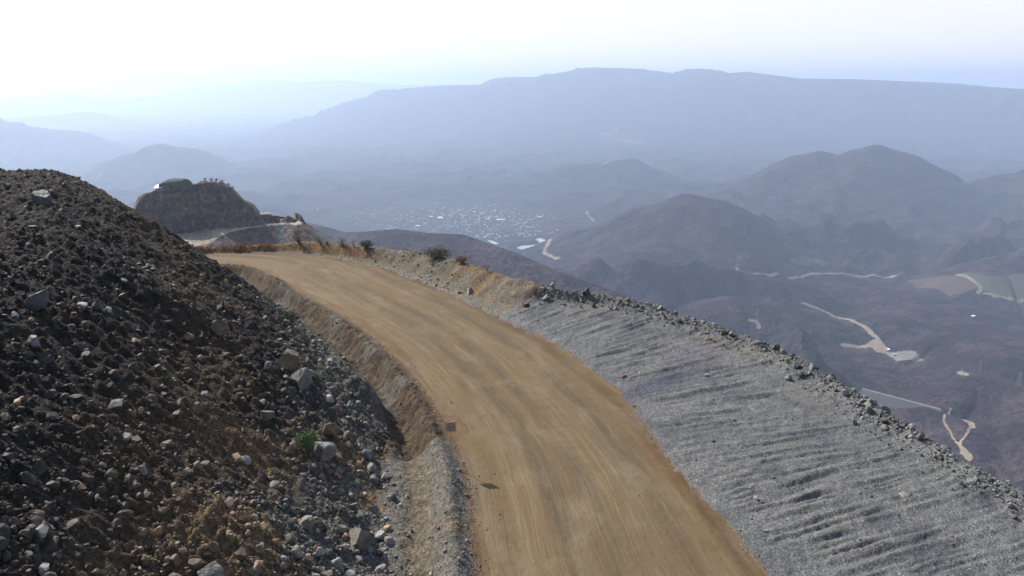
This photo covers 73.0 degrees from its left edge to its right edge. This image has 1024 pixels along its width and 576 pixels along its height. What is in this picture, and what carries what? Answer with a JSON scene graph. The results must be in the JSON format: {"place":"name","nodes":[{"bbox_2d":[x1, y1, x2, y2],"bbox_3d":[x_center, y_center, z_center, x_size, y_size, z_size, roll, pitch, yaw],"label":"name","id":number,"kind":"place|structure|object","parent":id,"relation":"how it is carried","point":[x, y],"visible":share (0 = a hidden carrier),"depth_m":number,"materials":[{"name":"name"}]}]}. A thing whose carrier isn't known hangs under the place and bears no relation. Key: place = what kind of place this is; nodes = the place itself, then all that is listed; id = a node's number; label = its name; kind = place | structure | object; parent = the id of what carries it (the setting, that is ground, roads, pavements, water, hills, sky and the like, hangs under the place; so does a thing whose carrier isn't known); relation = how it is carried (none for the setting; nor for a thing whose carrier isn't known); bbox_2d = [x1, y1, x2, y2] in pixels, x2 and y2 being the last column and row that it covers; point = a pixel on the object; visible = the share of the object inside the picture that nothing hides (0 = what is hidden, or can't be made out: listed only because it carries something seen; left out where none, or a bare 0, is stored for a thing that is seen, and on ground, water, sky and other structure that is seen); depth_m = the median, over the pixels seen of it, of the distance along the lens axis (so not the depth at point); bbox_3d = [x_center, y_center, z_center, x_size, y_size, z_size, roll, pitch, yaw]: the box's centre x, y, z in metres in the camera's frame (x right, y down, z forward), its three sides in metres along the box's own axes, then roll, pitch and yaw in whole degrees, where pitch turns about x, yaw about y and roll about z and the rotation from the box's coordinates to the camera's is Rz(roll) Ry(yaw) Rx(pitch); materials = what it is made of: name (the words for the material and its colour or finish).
{"place":"outdoors","nodes":[
{"label":"outdoors","id":0,"kind":"place"},
{"bbox_2d":[0,168,390,575],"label":"hillside","id":1,"kind":"structure","parent":0,"point":[135,296],"depth_m":40.02,"materials":[{"name":"soil"}]},
{"bbox_2d":[11,311,19,319],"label":"boulder","id":2,"kind":"object","parent":1,"relation":"on","point":[15,315],"visible":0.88,"depth_m":36.06,"materials":[{"name":"grey stone"}]},
{"bbox_2d":[26,335,39,346],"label":"boulder","id":3,"kind":"object","parent":1,"relation":"on","point":[32,340],"visible":1,"depth_m":34.67,"materials":[{"name":"grey stone"}]},
{"bbox_2d":[21,288,48,310],"bbox_3d":[-26.144,0.707,38.089,1.383,1.329,1.067,-3,17,-10],"label":"boulder","id":4,"kind":"object","parent":1,"relation":"on","point":[39,300],"visible":0.96,"depth_m":37.69,"materials":[{"name":"grey stone"}]},
{"bbox_2d":[31,189,51,205],"bbox_3d":[-39.734,-7.520,58.667,1.773,1.579,1.326,11,19,32],"label":"boulder","id":5,"kind":"object","parent":1,"relation":"on","point":[42,197],"visible":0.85,"depth_m":58.25,"materials":[{"name":"grey stone"}]},
{"bbox_2d":[108,399,123,409],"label":"boulder","id":6,"kind":"object","parent":1,"relation":"on","point":[115,404],"visible":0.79,"depth_m":34.60,"materials":[{"name":"grey stone"}]},
{"bbox_2d":[151,286,165,294],"bbox_3d":[-24.689,0.194,48.338,0.995,0.732,0.934,-5,17,-16],"label":"weed","id":7,"kind":"object","parent":1,"relation":"on","point":[159,290],"visible":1,"depth_m":48.18,"materials":[{"name":"green"}]},
{"bbox_2d":[183,244,192,249],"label":"weed","id":8,"kind":"object","parent":1,"relation":"on","point":[187,246],"visible":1,"depth_m":65.86,"materials":[{"name":"brown"}]},
{"bbox_2d":[183,332,193,340],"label":"boulder","id":9,"kind":"object","parent":1,"relation":"on","point":[187,336],"visible":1,"depth_m":46.88,"materials":[{"name":"stone"}]},
{"bbox_2d":[0,168,396,575],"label":"rubble","id":10,"kind":"object","parent":1,"relation":"on","point":[140,460],"visible":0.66,"depth_m":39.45,"materials":[{"name":"grey stone"}]},
{"bbox_2d":[197,561,223,575],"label":"boulder","id":11,"kind":"object","parent":1,"relation":"on","point":[214,568],"visible":1,"depth_m":29.25,"materials":[{"name":"grey stone"}]},
{"bbox_2d":[211,320,228,335],"bbox_3d":[-21.170,2.851,50.191,1.204,1.182,0.815,-7,18,-24],"label":"boulder","id":12,"kind":"object","parent":1,"relation":"on","point":[219,327],"visible":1,"depth_m":50.01,"materials":[{"name":"grey stone"}]},
{"bbox_2d":[260,410,274,420],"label":"boulder","id":13,"kind":"object","parent":1,"relation":"on","point":[267,415],"visible":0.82,"depth_m":43.32,"materials":[{"name":"grey stone"}]},
{"bbox_2d":[277,348,299,372],"bbox_3d":[-16.697,5.502,51.219,1.827,1.912,1.717,-10,19,-30],"label":"boulder","id":14,"kind":"object","parent":1,"relation":"on","point":[288,359],"visible":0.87,"depth_m":50.71,"materials":[{"name":"grey stone"}]},
{"bbox_2d":[281,310,299,323],"bbox_3d":[-20.886,2.646,65.043,1.739,1.496,1.751,14,21,39],"label":"leafy plant","id":15,"kind":"object","parent":1,"relation":"on","point":[289,315],"visible":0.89,"depth_m":64.81,"materials":[{"name":"green plant"}]},
{"bbox_2d":[290,367,311,390],"bbox_3d":[-15.341,6.605,50.305,1.564,1.702,1.682,9,19,29],"label":"boulder","id":16,"kind":"object","parent":1,"relation":"on","point":[302,378],"visible":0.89,"depth_m":49.78,"materials":[{"name":"grey stone"}]},
{"bbox_2d":[214,274,391,575],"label":"foot stones","id":17,"kind":"object","parent":1,"relation":"on","point":[335,564],"visible":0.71,"depth_m":39.89,"materials":[{"name":"grey stone"}]},
{"bbox_2d":[291,429,319,451],"bbox_3d":[-12.803,9.488,43.028,1.801,1.355,1.634,0,16,0],"label":"leafy plant","id":18,"kind":"object","parent":1,"relation":"on","point":[310,438],"visible":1,"depth_m":42.84,"materials":[{"name":"green plant"}]},
{"bbox_2d":[298,515,314,532],"bbox_3d":[-11.013,12.547,37.155,1.016,0.892,1.138,-14,21,-40],"label":"boulder","id":19,"kind":"object","parent":1,"relation":"on","point":[307,522],"visible":0.93,"depth_m":36.76,"materials":[{"name":"grey stone"}]},
{"bbox_2d":[314,441,336,460],"bbox_3d":[-11.830,10.363,43.969,1.358,1.408,1.767,-2,16,-6],"label":"boulder","id":20,"kind":"object","parent":1,"relation":"on","point":[325,451],"visible":0.91,"depth_m":43.38,"materials":[{"name":"grey stone"}]},
{"bbox_2d":[323,422,339,435],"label":"boulder","id":21,"kind":"object","parent":1,"relation":"on","point":[331,429],"visible":0.97,"depth_m":46.30,"materials":[{"name":"brown stone"}]},
{"bbox_2d":[349,527,374,550],"bbox_3d":[-8.331,13.919,38.329,1.461,1.425,1.311,-5,17,-18],"label":"boulder","id":22,"kind":"object","parent":1,"relation":"on","point":[360,538],"visible":0.91,"depth_m":38.05,"materials":[{"name":"grey stone"}]},
{"bbox_2d":[362,449,371,460],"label":"boulder","id":23,"kind":"object","parent":1,"relation":"on","point":[366,454],"visible":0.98,"depth_m":46.92,"materials":[{"name":"grey stone"}]},
{"bbox_2d":[367,462,376,472],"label":"boulder","id":24,"kind":"object","parent":1,"relation":"on","point":[372,466],"visible":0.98,"depth_m":45.99,"materials":[{"name":"grey stone"}]},
{"bbox_2d":[369,506,379,513],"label":"boulder","id":25,"kind":"object","parent":1,"relation":"on","point":[374,509],"visible":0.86,"depth_m":41.78,"materials":[{"name":"grey stone"}]},
{"bbox_2d":[134,180,303,233],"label":"rocky hill","id":26,"kind":"structure","parent":0,"point":[200,205],"depth_m":449.61,"materials":[{"name":"grey stone"}]},
{"bbox_2d":[154,185,163,190],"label":"shed","id":27,"kind":"structure","parent":26,"relation":"on","point":[157,188],"depth_m":435.51,"materials":[{"name":"grey"}]},
{"bbox_2d":[165,192,181,197],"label":"shed","id":28,"kind":"structure","parent":26,"relation":"on","point":[174,195],"depth_m":439.76,"materials":[{"name":"grey"}]},
{"bbox_2d":[158,178,191,191],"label":"rock heap","id":29,"kind":"object","parent":26,"relation":"on","point":[176,184],"visible":0.98,"depth_m":439.39,"materials":[{"name":"grey stone"}]},
{"bbox_2d":[259,212,269,220],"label":"building","id":30,"kind":"structure","parent":26,"relation":"on","point":[265,216],"depth_m":473.52,"materials":[{"name":"grey"}]},
{"bbox_2d":[174,217,301,246],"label":"mine road","id":31,"kind":"structure","parent":0,"point":[206,236],"depth_m":435.89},
{"bbox_2d":[204,221,340,247],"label":"dump slope","id":32,"kind":"structure","parent":0,"point":[280,234],"depth_m":456.78,"materials":[{"name":"grey gravel"}]},
{"bbox_2d":[219,263,481,575],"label":"ditch","id":33,"kind":"object","parent":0,"point":[411,454],"visible":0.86,"depth_m":49.09,"materials":[{"name":"gravel"}]},
{"bbox_2d":[221,263,498,575],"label":"gravel","id":34,"kind":"structure","parent":33,"relation":"on","point":[459,558],"depth_m":42.34,"materials":[{"name":"grey gravel"}]},
{"bbox_2d":[445,422,455,459],"bbox_3d":[-4.118,10.485,46.811,0.740,3.143,0.077,-2,16,-8],"label":"road sign","id":35,"kind":"object","parent":33,"relation":"on","point":[450,427],"visible":0.98,"depth_m":46.45,"materials":[{"name":"silver metal"}]},
{"bbox_2d":[196,241,542,355],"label":"earth bank","id":36,"kind":"structure","parent":0,"point":[497,296],"depth_m":92.39,"materials":[{"name":"soil"}]},
{"bbox_2d":[194,241,276,253],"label":"dry grass","id":37,"kind":"structure","parent":36,"relation":"on","point":[236,245],"depth_m":108.14,"materials":[{"name":"brown plant"}]},
{"bbox_2d":[292,228,302,243],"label":"tall shrub","id":38,"kind":"object","parent":36,"relation":"on","point":[297,238],"visible":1,"depth_m":108.32,"materials":[{"name":"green plant"}]},
{"bbox_2d":[314,234,326,244],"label":"bare shrub","id":39,"kind":"object","parent":36,"relation":"on","point":[319,240],"visible":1,"depth_m":107.20,"materials":[{"name":"brown plant"}]},
{"bbox_2d":[217,241,488,294],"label":"bank stones","id":40,"kind":"object","parent":36,"relation":"on","point":[436,284],"visible":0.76,"depth_m":95.45,"materials":[{"name":"grey stone"}]},
{"bbox_2d":[359,239,373,248],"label":"bush","id":41,"kind":"object","parent":36,"relation":"on","point":[368,243],"visible":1,"depth_m":103.07,"materials":[{"name":"green plant"}]},
{"bbox_2d":[420,243,453,259],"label":"bush","id":42,"kind":"object","parent":36,"relation":"on","point":[434,252],"visible":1,"depth_m":95.56,"materials":[{"name":"green plant"}]},
{"bbox_2d":[455,255,469,263],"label":"dry bush","id":43,"kind":"object","parent":36,"relation":"on","point":[461,259],"visible":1,"depth_m":92.35,"materials":[{"name":"brown plant"}]},
{"bbox_2d":[466,288,472,294],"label":"boulder","id":44,"kind":"object","parent":36,"relation":"on","point":[469,291],"visible":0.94,"depth_m":85.70,"materials":[{"name":"grey stone"}]},
{"bbox_2d":[318,200,561,242],"bbox_3d":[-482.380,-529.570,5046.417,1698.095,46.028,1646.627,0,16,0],"label":"town ground","id":45,"kind":"structure","parent":0,"point":[338,218],"depth_m":5015.54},
{"bbox_2d":[343,202,553,219],"bbox_3d":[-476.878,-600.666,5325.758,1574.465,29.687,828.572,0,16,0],"label":"houses","id":46,"kind":"structure","parent":45,"relation":"on","point":[482,213],"depth_m":5182.93,"materials":[{"name":"grey"}]},
{"bbox_2d":[203,250,766,575],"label":"road","id":47,"kind":"structure","parent":0,"point":[566,487],"depth_m":50.35,"materials":[{"name":"beige soil"}]},
{"bbox_2d":[312,298,753,562],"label":"road stones","id":48,"kind":"object","parent":47,"relation":"on","point":[556,428],"visible":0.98,"depth_m":45.49,"materials":[{"name":"stone"}]},
{"bbox_2d":[0,127,1023,489],"bbox_3d":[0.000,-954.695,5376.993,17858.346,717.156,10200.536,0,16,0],"label":"hills","id":49,"kind":"structure","parent":0,"point":[682,225],"depth_m":3582.37,"materials":[{"name":"grey stone"}]},
{"bbox_2d":[860,388,941,411],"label":"dam","id":50,"kind":"structure","parent":49,"relation":"on","point":[890,401],"depth_m":1602.99,"materials":[{"name":"grey concrete"}]},
{"bbox_2d":[0,67,1023,160],"bbox_3d":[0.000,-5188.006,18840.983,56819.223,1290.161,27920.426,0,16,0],"label":"mountains","id":51,"kind":"structure","parent":0,"point":[923,118],"depth_m":11521.93,"materials":[{"name":"blue"}]},
{"bbox_2d":[0,0,1023,100],"label":"sky","id":52,"kind":"structure","parent":0,"point":[90,48],"materials":[{"name":"white"}]},
{"bbox_2d":[488,238,545,248],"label":"river","id":53,"kind":"structure","parent":0,"point":[540,240],"depth_m":4249.03,"materials":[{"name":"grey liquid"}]},
{"bbox_2d":[400,287,1023,575],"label":"gravel bank","id":54,"kind":"structure","parent":0,"point":[829,427],"depth_m":47.88,"materials":[{"name":"grey gravel"}]},
{"bbox_2d":[522,302,529,307],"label":"boulder","id":55,"kind":"object","parent":54,"relation":"on","point":[526,304],"visible":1,"depth_m":79.44,"materials":[{"name":"stone"}]},
{"bbox_2d":[543,294,549,301],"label":"boulder","id":56,"kind":"object","parent":54,"relation":"on","point":[546,297],"visible":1,"depth_m":80.69,"materials":[{"name":"grey stone"}]},
{"bbox_2d":[584,286,589,295],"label":"boulder","id":57,"kind":"object","parent":54,"relation":"on","point":[586,290],"visible":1,"depth_m":80.78,"materials":[{"name":"grey stone"}]},
{"bbox_2d":[209,250,1021,575],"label":"crushed rock","id":58,"kind":"object","parent":54,"relation":"on","point":[809,468],"visible":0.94,"depth_m":45.52,"materials":[{"name":"grey stone"}]},
{"bbox_2d":[618,373,626,377],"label":"boulder","id":59,"kind":"object","parent":54,"relation":"on","point":[623,375],"visible":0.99,"depth_m":61.41,"materials":[{"name":"stone"}]},
{"bbox_2d":[537,282,1023,527],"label":"crest stones","id":60,"kind":"object","parent":54,"relation":"on","point":[867,402],"visible":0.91,"depth_m":56.53,"materials":[{"name":"grey stone"}]},
{"bbox_2d":[808,363,815,370],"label":"boulder","id":61,"kind":"object","parent":54,"relation":"on","point":[811,366],"visible":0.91,"depth_m":61.08,"materials":[{"name":"white stone"}]},
{"bbox_2d":[879,405,890,414],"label":"boulder","id":62,"kind":"object","parent":54,"relation":"on","point":[885,408],"visible":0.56,"depth_m":53.22,"materials":[{"name":"grey stone"}]},
{"bbox_2d":[898,491,910,498],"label":"boulder","id":63,"kind":"object","parent":54,"relation":"on","point":[903,495],"visible":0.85,"depth_m":43.20,"materials":[{"name":"grey stone"}]},
{"bbox_2d":[967,477,977,484],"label":"boulder","id":64,"kind":"object","parent":54,"relation":"on","point":[971,481],"visible":1,"depth_m":44.12,"materials":[{"name":"grey stone"}]},
{"bbox_2d":[542,140,1023,460],"bbox_3d":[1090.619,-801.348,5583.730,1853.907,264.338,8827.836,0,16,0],"label":"dirt track","id":65,"kind":"structure","parent":0,"point":[877,344],"depth_m":2362.85,"materials":[{"name":"beige soil"}]},
{"bbox_2d":[598,129,985,295],"bbox_3d":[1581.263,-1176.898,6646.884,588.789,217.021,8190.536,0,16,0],"label":"ploughed field","id":66,"kind":"structure","parent":0,"point":[950,285],"depth_m":2897.81,"materials":[{"name":"grey soil"}]},
{"bbox_2d":[885,350,923,361],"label":"gravel yard","id":67,"kind":"structure","parent":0,"point":[913,356],"depth_m":2137.49,"materials":[{"name":"grey gravel"}]},
{"bbox_2d":[790,255,1023,304],"bbox_3d":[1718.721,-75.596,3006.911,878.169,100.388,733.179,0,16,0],"label":"farm field","id":68,"kind":"structure","parent":0,"point":[1006,286],"depth_m":2759.61,"materials":[{"name":"grey soil"}]}
]}

